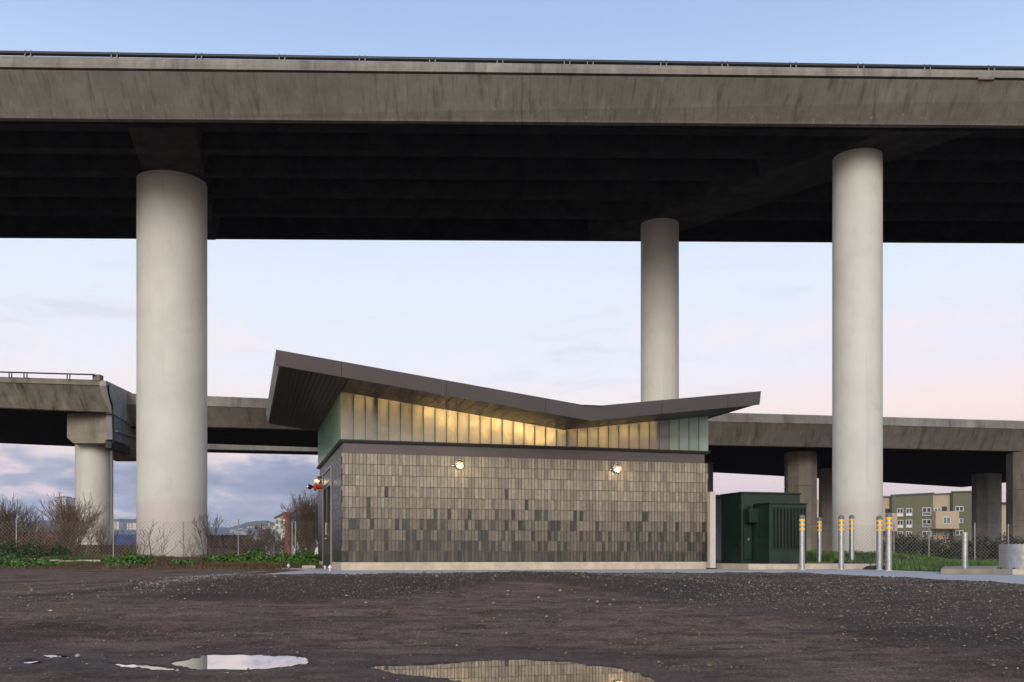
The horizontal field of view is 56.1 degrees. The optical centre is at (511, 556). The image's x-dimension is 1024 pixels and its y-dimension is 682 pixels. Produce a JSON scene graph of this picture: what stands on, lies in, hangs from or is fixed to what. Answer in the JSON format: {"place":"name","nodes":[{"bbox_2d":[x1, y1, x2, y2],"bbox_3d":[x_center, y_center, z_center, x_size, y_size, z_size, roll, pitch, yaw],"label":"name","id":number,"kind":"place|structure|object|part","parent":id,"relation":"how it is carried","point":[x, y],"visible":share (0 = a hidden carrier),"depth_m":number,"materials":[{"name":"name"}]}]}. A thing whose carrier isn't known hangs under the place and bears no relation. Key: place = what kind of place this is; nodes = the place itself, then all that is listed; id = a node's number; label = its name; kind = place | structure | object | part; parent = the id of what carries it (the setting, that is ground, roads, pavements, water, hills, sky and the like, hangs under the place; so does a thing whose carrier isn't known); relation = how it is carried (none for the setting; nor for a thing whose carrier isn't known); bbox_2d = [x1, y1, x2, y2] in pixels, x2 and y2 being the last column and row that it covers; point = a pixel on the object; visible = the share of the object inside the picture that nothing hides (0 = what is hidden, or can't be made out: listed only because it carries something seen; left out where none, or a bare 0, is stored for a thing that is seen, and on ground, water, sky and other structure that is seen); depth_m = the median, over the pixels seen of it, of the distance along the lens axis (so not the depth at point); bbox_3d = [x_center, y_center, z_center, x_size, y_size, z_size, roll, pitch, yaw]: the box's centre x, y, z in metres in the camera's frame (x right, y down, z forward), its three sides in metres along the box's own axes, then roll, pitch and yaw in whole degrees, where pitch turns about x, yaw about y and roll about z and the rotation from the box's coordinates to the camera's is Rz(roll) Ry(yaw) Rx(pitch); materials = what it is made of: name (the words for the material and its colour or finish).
{"place":"outdoors","nodes":[
{"label":"outdoors","id":0,"kind":"place"},
{"bbox_2d":[5,571,263,598],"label":"gravel","id":1,"kind":"structure","parent":0,"point":[163,582],"depth_m":12.45,"materials":[{"name":"grey gravel"}]},
{"bbox_2d":[0,519,274,533],"bbox_3d":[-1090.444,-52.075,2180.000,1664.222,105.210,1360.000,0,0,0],"label":"hills","id":2,"kind":"structure","parent":0,"point":[252,523],"depth_m":2357.01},
{"bbox_2d":[207,444,317,454],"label":"girder","id":3,"kind":"structure","parent":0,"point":[228,448],"depth_m":66.63,"materials":[{"name":"concrete"}]},
{"bbox_2d":[0,545,1023,681],"bbox_3d":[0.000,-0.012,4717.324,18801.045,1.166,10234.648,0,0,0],"label":"ground","id":4,"kind":"structure","parent":0,"point":[952,658],"depth_m":6.70,"materials":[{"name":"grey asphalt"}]},
{"bbox_2d":[0,507,20,544],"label":"bare shrub","id":5,"kind":"object","parent":4,"relation":"on","point":[4,529],"visible":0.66,"depth_m":36.66,"materials":[{"name":"brown plant"}]},
{"bbox_2d":[0,536,24,557],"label":"evergreen bush","id":6,"kind":"object","parent":4,"relation":"on","point":[10,549],"visible":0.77,"depth_m":33.52,"materials":[{"name":"green plant"}]},
{"bbox_2d":[0,554,38,567],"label":"leafy weed","id":7,"kind":"object","parent":4,"relation":"on","point":[20,562],"visible":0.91,"depth_m":28.81,"materials":[{"name":"green plant"}]},
{"bbox_2d":[0,493,52,556],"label":"bare shrub","id":8,"kind":"object","parent":4,"relation":"on","point":[11,524],"visible":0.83,"depth_m":36.97,"materials":[{"name":"brown plant"}]},
{"bbox_2d":[13,536,48,557],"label":"evergreen bush","id":9,"kind":"object","parent":4,"relation":"on","point":[29,552],"visible":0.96,"depth_m":33.10,"materials":[{"name":"green plant"}]},
{"bbox_2d":[1,528,74,544],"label":"red shed","id":10,"kind":"structure","parent":4,"relation":"on","point":[35,537],"depth_m":260.00,"materials":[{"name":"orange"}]},
{"bbox_2d":[24,525,61,554],"bbox_3d":[-17.388,-0.567,35.574,1.411,1.330,1.657,0,0,0],"label":"bare shrub","id":11,"kind":"object","parent":4,"relation":"on","point":[40,543],"visible":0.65,"depth_m":35.42,"materials":[{"name":"brown plant"}]},
{"bbox_2d":[27,557,60,565],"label":"leafy weed","id":12,"kind":"object","parent":4,"relation":"on","point":[44,562],"visible":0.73,"depth_m":29.35,"materials":[{"name":"green plant"}]},
{"bbox_2d":[23,654,67,663],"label":"puddle","id":13,"kind":"object","parent":4,"relation":"on","point":[47,655],"visible":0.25,"depth_m":5.11,"materials":[{"name":"clear liquid"}]},
{"bbox_2d":[43,541,72,557],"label":"evergreen bush","id":14,"kind":"object","parent":4,"relation":"on","point":[58,551],"visible":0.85,"depth_m":33.30,"materials":[{"name":"green plant"}]},
{"bbox_2d":[62,496,71,508],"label":"distant block","id":15,"kind":"structure","parent":4,"relation":"on","point":[64,498],"depth_m":1000.00,"materials":[{"name":"white glass"}]},
{"bbox_2d":[0,371,135,544],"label":"ramp end","id":16,"kind":"structure","parent":4,"relation":"on","point":[89,420],"depth_m":47.54,"materials":[{"name":"concrete"}]},
{"bbox_2d":[35,492,111,555],"bbox_3d":[-16.429,-1.196,36.125,2.717,2.585,2.494,0,0,0],"label":"bare shrub","id":17,"kind":"object","parent":4,"relation":"on","point":[68,515],"visible":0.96,"depth_m":35.76,"materials":[{"name":"brown plant"}]},
{"bbox_2d":[49,560,115,561],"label":"curb","id":18,"kind":"structure","parent":4,"relation":"on","point":[78,560],"depth_m":31.10,"materials":[{"name":"concrete"}]},
{"bbox_2d":[94,527,118,556],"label":"bare shrub","id":19,"kind":"object","parent":4,"relation":"on","point":[102,546],"visible":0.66,"depth_m":38.02,"materials":[{"name":"brown plant"}]},
{"bbox_2d":[100,557,120,563],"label":"leafy weed","id":20,"kind":"object","parent":4,"relation":"on","point":[107,560],"visible":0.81,"depth_m":30.38,"materials":[{"name":"green plant"}]},
{"bbox_2d":[114,521,123,529],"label":"distant block","id":21,"kind":"structure","parent":4,"relation":"on","point":[120,525],"depth_m":1001.45,"materials":[{"name":"white glass"}]},
{"bbox_2d":[114,534,135,544],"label":"blue container","id":22,"kind":"object","parent":4,"relation":"on","point":[123,537],"visible":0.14,"depth_m":149.98,"materials":[{"name":"paint"}]},
{"bbox_2d":[127,522,135,529],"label":"distant block","id":23,"kind":"structure","parent":4,"relation":"on","point":[131,525],"depth_m":1000.00,"materials":[{"name":"white glass"}]},
{"bbox_2d":[115,551,155,564],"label":"leafy weed","id":24,"kind":"object","parent":4,"relation":"on","point":[133,558],"visible":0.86,"depth_m":29.84,"materials":[{"name":"green plant"}]},
{"bbox_2d":[120,529,152,554],"bbox_3d":[-12.957,-0.440,33.076,1.281,1.111,0.874,0,0,44],"label":"bare shrub","id":25,"kind":"object","parent":4,"relation":"on","point":[135,546],"visible":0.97,"depth_m":32.89,"materials":[{"name":"brown plant"}]},
{"bbox_2d":[0,514,316,556],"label":"chain link fence","id":26,"kind":"object","parent":4,"relation":"on","point":[113,534],"visible":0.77,"depth_m":34.36,"materials":[{"name":"silver metal"}]},
{"bbox_2d":[141,519,179,557],"bbox_3d":[-12.224,-0.608,33.274,1.237,1.439,1.104,0,0,-10],"label":"bare shrub","id":27,"kind":"object","parent":4,"relation":"on","point":[163,536],"visible":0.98,"depth_m":33.03,"materials":[{"name":"brown plant"}]},
{"bbox_2d":[0,547,321,567],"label":"grass","id":28,"kind":"structure","parent":4,"relation":"on","point":[61,558],"depth_m":30.28,"materials":[{"name":"green plant"}]},
{"bbox_2d":[0,556,323,568],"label":"dry litter","id":29,"kind":"object","parent":4,"relation":"on","point":[158,561],"visible":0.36,"depth_m":28.90,"materials":[{"name":"plant"}]},
{"bbox_2d":[35,654,310,669],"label":"puddle","id":30,"kind":"object","parent":4,"relation":"on","point":[233,661],"visible":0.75,"depth_m":4.82,"materials":[{"name":"clear liquid"}]},
{"bbox_2d":[170,559,194,564],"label":"leafy weed","id":31,"kind":"object","parent":4,"relation":"on","point":[181,561],"visible":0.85,"depth_m":29.89,"materials":[{"name":"green plant"}]},
{"bbox_2d":[178,532,198,556],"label":"bare shrub","id":32,"kind":"object","parent":4,"relation":"on","point":[192,554],"visible":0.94,"depth_m":33.40,"materials":[{"name":"brown plant"}]},
{"bbox_2d":[192,512,222,557],"bbox_3d":[-10.390,-0.783,33.070,1.056,1.784,1.311,0,0,0],"label":"bare shrub","id":33,"kind":"object","parent":4,"relation":"on","point":[208,530],"visible":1,"depth_m":32.89,"materials":[{"name":"brown plant"}]},
{"bbox_2d":[201,552,247,562],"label":"leafy weed","id":34,"kind":"object","parent":4,"relation":"on","point":[223,558],"visible":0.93,"depth_m":30.82,"materials":[{"name":"green plant"}]},
{"bbox_2d":[208,534,247,551],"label":"dark screen","id":35,"kind":"object","parent":4,"relation":"on","point":[220,537],"visible":0.21,"depth_m":75.00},
{"bbox_2d":[215,535,255,554],"bbox_3d":[-11.261,-0.452,39.001,1.608,1.110,1.242,0,0,0],"label":"bare shrub","id":36,"kind":"object","parent":4,"relation":"on","point":[242,548],"visible":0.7,"depth_m":38.83,"materials":[{"name":"brown plant"}]},
{"bbox_2d":[204,562,288,566],"bbox_3d":[-8.014,0.237,28.960,2.628,0.187,0.444,0,0,5],"label":"straw roll","id":37,"kind":"object","parent":4,"relation":"on","point":[228,564],"visible":0.63,"depth_m":28.92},
{"bbox_2d":[239,546,272,560],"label":"leafy weed","id":38,"kind":"object","parent":4,"relation":"on","point":[252,555],"visible":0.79,"depth_m":31.26,"materials":[{"name":"green plant"}]},
{"bbox_2d":[241,523,291,553],"bbox_3d":[-9.491,-0.589,37.082,2.096,1.382,1.591,0,0,0],"label":"bare shrub","id":39,"kind":"object","parent":4,"relation":"on","point":[258,538],"visible":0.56,"depth_m":36.84,"materials":[{"name":"brown plant"}]},
{"bbox_2d":[261,534,290,555],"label":"bare shrub","id":40,"kind":"object","parent":4,"relation":"on","point":[271,547],"visible":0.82,"depth_m":35.95,"materials":[{"name":"brown plant"}]},
{"bbox_2d":[263,550,293,562],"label":"leafy weed","id":41,"kind":"object","parent":4,"relation":"on","point":[278,556],"visible":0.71,"depth_m":30.76,"materials":[{"name":"green plant"}]},
{"bbox_2d":[285,520,303,553],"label":"bare shrub","id":42,"kind":"object","parent":4,"relation":"on","point":[293,538],"visible":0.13,"depth_m":38.00,"materials":[{"name":"brown plant"}]},
{"bbox_2d":[274,505,318,554],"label":"block","id":43,"kind":"structure","parent":4,"relation":"on","point":[279,528],"depth_m":209.90,"materials":[{"name":"white brick"}]},
{"bbox_2d":[278,490,317,553],"bbox_3d":[-7.878,-1.288,37.022,2.571,2.775,2.761,0,0,41],"label":"bare shrub","id":44,"kind":"object","parent":4,"relation":"on","point":[307,517],"visible":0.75,"depth_m":36.69,"materials":[{"name":"brown plant"}]},
{"bbox_2d":[287,547,318,563],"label":"leafy weed","id":45,"kind":"object","parent":4,"relation":"on","point":[300,557],"visible":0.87,"depth_m":30.31,"materials":[{"name":"green plant"}]},
{"bbox_2d":[367,659,654,681],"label":"puddle","id":46,"kind":"object","parent":4,"relation":"on","point":[514,670],"visible":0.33,"depth_m":4.44,"materials":[{"name":"clear liquid"}]},
{"bbox_2d":[0,50,1023,556],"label":"elevated highway","id":47,"kind":"structure","parent":4,"relation":"on","point":[170,164],"depth_m":38.13,"materials":[{"name":"concrete"}]},
{"bbox_2d":[127,393,1023,559],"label":"viaduct","id":48,"kind":"object","parent":4,"relation":"on","point":[984,459],"visible":0.43,"depth_m":60.87,"materials":[{"name":"concrete"}]},
{"bbox_2d":[716,495,720,559],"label":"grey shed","id":49,"kind":"structure","parent":4,"relation":"on","point":[718,527],"depth_m":80.00,"materials":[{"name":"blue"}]},
{"bbox_2d":[817,500,818,517],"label":"narrow block","id":50,"kind":"structure","parent":4,"relation":"on","point":[817,508],"depth_m":150.00,"materials":[{"name":"white"}]},
{"bbox_2d":[883,532,932,556],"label":"evergreen bush","id":51,"kind":"object","parent":4,"relation":"on","point":[905,544],"visible":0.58,"depth_m":47.70,"materials":[{"name":"green plant"}]},
{"bbox_2d":[816,523,1023,559],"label":"chain link fence","id":52,"kind":"object","parent":4,"relation":"on","point":[929,541],"visible":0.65,"depth_m":36.18,"materials":[{"name":"silver metal"}]},
{"bbox_2d":[904,537,946,557],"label":"evergreen bush","id":53,"kind":"object","parent":4,"relation":"on","point":[931,546],"visible":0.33,"depth_m":49.55,"materials":[{"name":"green plant"}]},
{"bbox_2d":[883,491,971,550],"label":"apartment block","id":54,"kind":"structure","parent":4,"relation":"on","point":[943,512],"depth_m":170.00,"materials":[{"name":"green"}]},
{"bbox_2d":[897,508,902,512],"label":"window","id":55,"kind":"structure","parent":54,"relation":"in","point":[899,510],"depth_m":169.94,"materials":[{"name":"white"}]},
{"bbox_2d":[906,508,911,512],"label":"window","id":56,"kind":"structure","parent":54,"relation":"in","point":[908,510],"depth_m":169.94,"materials":[{"name":"white"}]},
{"bbox_2d":[922,508,930,511],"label":"window","id":57,"kind":"structure","parent":54,"relation":"in","point":[923,509],"depth_m":169.94,"materials":[{"name":"white"}]},
{"bbox_2d":[922,519,930,523],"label":"window","id":58,"kind":"structure","parent":54,"relation":"in","point":[924,521],"depth_m":169.94,"materials":[{"name":"white"}]},
{"bbox_2d":[922,512,930,515],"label":"window","id":59,"kind":"structure","parent":54,"relation":"in","point":[923,513],"depth_m":169.90,"materials":[{"name":"white"}]},
{"bbox_2d":[943,517,950,523],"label":"window","id":60,"kind":"structure","parent":54,"relation":"in","point":[946,520],"depth_m":168.37,"materials":[{"name":"white"}]},
{"bbox_2d":[955,506,962,510],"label":"window","id":61,"kind":"structure","parent":54,"relation":"in","point":[957,508],"depth_m":169.94,"materials":[{"name":"white"}]},
{"bbox_2d":[922,533,970,558],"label":"evergreen bush","id":62,"kind":"object","parent":4,"relation":"on","point":[941,545],"visible":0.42,"depth_m":49.45,"materials":[{"name":"green plant"}]},
{"bbox_2d":[942,538,986,558],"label":"evergreen bush","id":63,"kind":"object","parent":4,"relation":"on","point":[957,548],"visible":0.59,"depth_m":48.60,"materials":[{"name":"green plant"}]},
{"bbox_2d":[941,566,998,573],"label":"slab","id":64,"kind":"structure","parent":4,"relation":"on","point":[961,570],"depth_m":18.20,"materials":[{"name":"concrete"}]},
{"bbox_2d":[969,532,1004,559],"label":"evergreen bush","id":65,"kind":"object","parent":4,"relation":"on","point":[984,545],"visible":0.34,"depth_m":49.76,"materials":[{"name":"green plant"}]},
{"bbox_2d":[1002,502,1005,539],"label":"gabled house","id":66,"kind":"structure","parent":4,"relation":"on","point":[1004,516],"depth_m":172.00,"materials":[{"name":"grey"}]},
{"bbox_2d":[985,544,1023,574],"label":"concrete footing","id":67,"kind":"object","parent":4,"relation":"on","point":[1011,559],"visible":0.97,"depth_m":17.72,"materials":[{"name":"concrete"}]},
{"bbox_2d":[986,532,1023,558],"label":"evergreen bush","id":68,"kind":"object","parent":4,"relation":"on","point":[1005,540],"visible":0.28,"depth_m":48.90,"materials":[{"name":"green plant"}]},
{"bbox_2d":[0,0,1023,527],"label":"sky","id":69,"kind":"structure","parent":0,"point":[555,320],"materials":[{"name":"blue"}]},
{"bbox_2d":[18,570,1020,603],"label":"gravel","id":70,"kind":"structure","parent":0,"point":[697,575],"depth_m":13.05,"materials":[{"name":"grey gravel"}]},
{"bbox_2d":[270,568,1023,583],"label":"paving","id":71,"kind":"structure","parent":0,"point":[1017,579],"depth_m":21.64,"materials":[{"name":"concrete"}]},
{"bbox_2d":[302,565,316,567],"bbox_3d":[-5.827,0.290,27.600,0.400,0.120,0.320,0,0,-6],"label":"valve box","id":72,"kind":"object","parent":71,"relation":"on","point":[308,566],"visible":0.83,"depth_m":27.45,"materials":[{"name":"concrete"}]},
{"bbox_2d":[266,350,760,569],"bbox_3d":[-0.753,-2.063,27.399,11.940,4.986,9.780,0,0,-16],"label":"pump station","id":73,"kind":"object","parent":71,"relation":"on","point":[534,483],"visible":0.98,"depth_m":24.52,"materials":[{"name":"tile"}]},
{"bbox_2d":[307,483,320,490],"bbox_3d":[-6.053,-2.140,29.362,0.435,0.257,0.260,0,0,-16],"label":"alarm bell","id":74,"kind":"object","parent":73,"relation":"attached to","point":[315,486],"visible":1,"depth_m":29.28,"materials":[{"name":"red metal"}]},
{"bbox_2d":[314,476,320,483],"bbox_3d":[-6.000,-2.369,29.617,0.196,0.232,0.315,0,0,-16],"label":"wall lamp","id":75,"kind":"object","parent":73,"relation":"attached to","point":[317,479],"visible":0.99,"depth_m":29.52,"materials":[{"name":"white glass"}]},
{"bbox_2d":[322,465,331,568],"bbox_3d":[-5.287,-1.075,27.328,0.130,2.830,2.730,0,0,-16],"label":"louvred door","id":76,"kind":"structure","parent":73,"relation":"in","point":[327,474],"depth_m":27.21,"materials":[{"name":"silver metal"}]},
{"bbox_2d":[452,459,463,468],"bbox_3d":[-1.353,-2.337,24.185,0.315,0.232,0.196,0,0,-16],"label":"wall lamp","id":77,"kind":"object","parent":73,"relation":"attached to","point":[459,464],"visible":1,"depth_m":24.19,"materials":[{"name":"white glass"}]},
{"bbox_2d":[610,464,621,472],"bbox_3d":[2.753,-2.341,25.336,0.315,0.232,0.196,0,0,-16],"label":"wall lamp","id":78,"kind":"object","parent":73,"relation":"attached to","point":[616,468],"visible":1,"depth_m":25.35,"materials":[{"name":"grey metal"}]},
{"bbox_2d":[706,492,715,568],"bbox_3d":[5.389,-0.710,25.932,0.210,2.080,0.210,0,0,-16],"label":"gate post","id":79,"kind":"object","parent":71,"relation":"on","point":[711,530],"visible":0.96,"depth_m":25.86,"materials":[{"name":"metal"}]},
{"bbox_2d":[716,563,884,569],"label":"kerb slab","id":80,"kind":"structure","parent":71,"relation":"on","point":[772,566],"depth_m":25.07,"materials":[{"name":"concrete"}]},
{"bbox_2d":[720,492,807,562],"bbox_3d":[7.181,-0.812,26.864,1.880,1.980,2.155,0,0,-16],"label":"transformer cabinet","id":81,"kind":"object","parent":80,"relation":"on","point":[759,527],"visible":0.96,"depth_m":26.31,"materials":[{"name":"green metal"}]},
{"bbox_3d":[6.504,-0.407,26.519,0.230,0.930,0.047,0,0,-16],"label":"cable door","id":82,"kind":"part","parent":81,"relation":"part of","materials":[{"name":"green metal"}]},
{"bbox_2d":[816,517,821,561],"bbox_3d":[9.024,-0.454,28.200,0.200,1.427,0.200,0,0,27],"label":"bollard","id":83,"kind":"object","parent":80,"relation":"on","point":[819,538],"visible":0.77,"depth_m":28.14,"materials":[{"name":"metal"}]},
{"bbox_2d":[849,515,854,559],"bbox_3d":[9.767,-0.476,27.600,0.200,1.471,0.200,0,0,-9],"label":"bollard","id":84,"kind":"object","parent":80,"relation":"on","point":[851,534],"visible":0.78,"depth_m":27.54,"materials":[{"name":"metal"}]},
{"bbox_2d":[798,515,805,569],"bbox_3d":[7.462,-0.377,24.700,0.200,1.414,0.200,0,0,0],"label":"bollard","id":85,"kind":"object","parent":71,"relation":"on","point":[801,542],"visible":1,"depth_m":24.64,"materials":[{"name":"metal"}]},
{"bbox_2d":[838,515,844,569],"bbox_3d":[8.405,-0.369,24.500,0.200,1.398,0.200,0,0,-36],"label":"bollard","id":86,"kind":"object","parent":71,"relation":"on","point":[840,542],"visible":1,"depth_m":24.44,"materials":[{"name":"metal"}]},
{"bbox_2d":[876,516,882,569],"bbox_3d":[9.148,-0.349,23.900,0.200,1.359,0.200,0,0,18],"label":"bollard","id":87,"kind":"object","parent":71,"relation":"on","point":[879,542],"visible":0.94,"depth_m":23.84,"materials":[{"name":"metal"}]},
{"bbox_2d":[885,513,892,570],"bbox_3d":[8.870,-0.356,22.600,0.200,1.372,0.200,0,0,45],"label":"bollard","id":88,"kind":"object","parent":71,"relation":"on","point":[888,522],"visible":1,"depth_m":22.54,"materials":[{"name":"metal"}]},
{"bbox_2d":[962,532,967,567],"bbox_3d":[8.918,-0.077,18.900,0.150,0.815,0.150,0,0,0],"label":"plain bollard","id":89,"kind":"object","parent":71,"relation":"on","point":[964,549],"visible":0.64,"depth_m":18.86,"materials":[{"name":"metal"}]},
{"bbox_2d":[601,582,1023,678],"bbox_3d":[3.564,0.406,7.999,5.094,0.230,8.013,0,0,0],"label":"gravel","id":90,"kind":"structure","parent":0,"point":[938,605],"depth_m":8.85,"materials":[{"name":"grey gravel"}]},
{"bbox_2d":[806,548,837,562],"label":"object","id":91,"kind":"structure","parent":0,"point":[813,553],"depth_m":28.87,"materials":[{"name":"green plant"}]},
{"bbox_2d":[806,550,998,571],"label":"grass","id":92,"kind":"structure","parent":0,"point":[931,559],"depth_m":26.26,"materials":[{"name":"green plant"}]}
]}

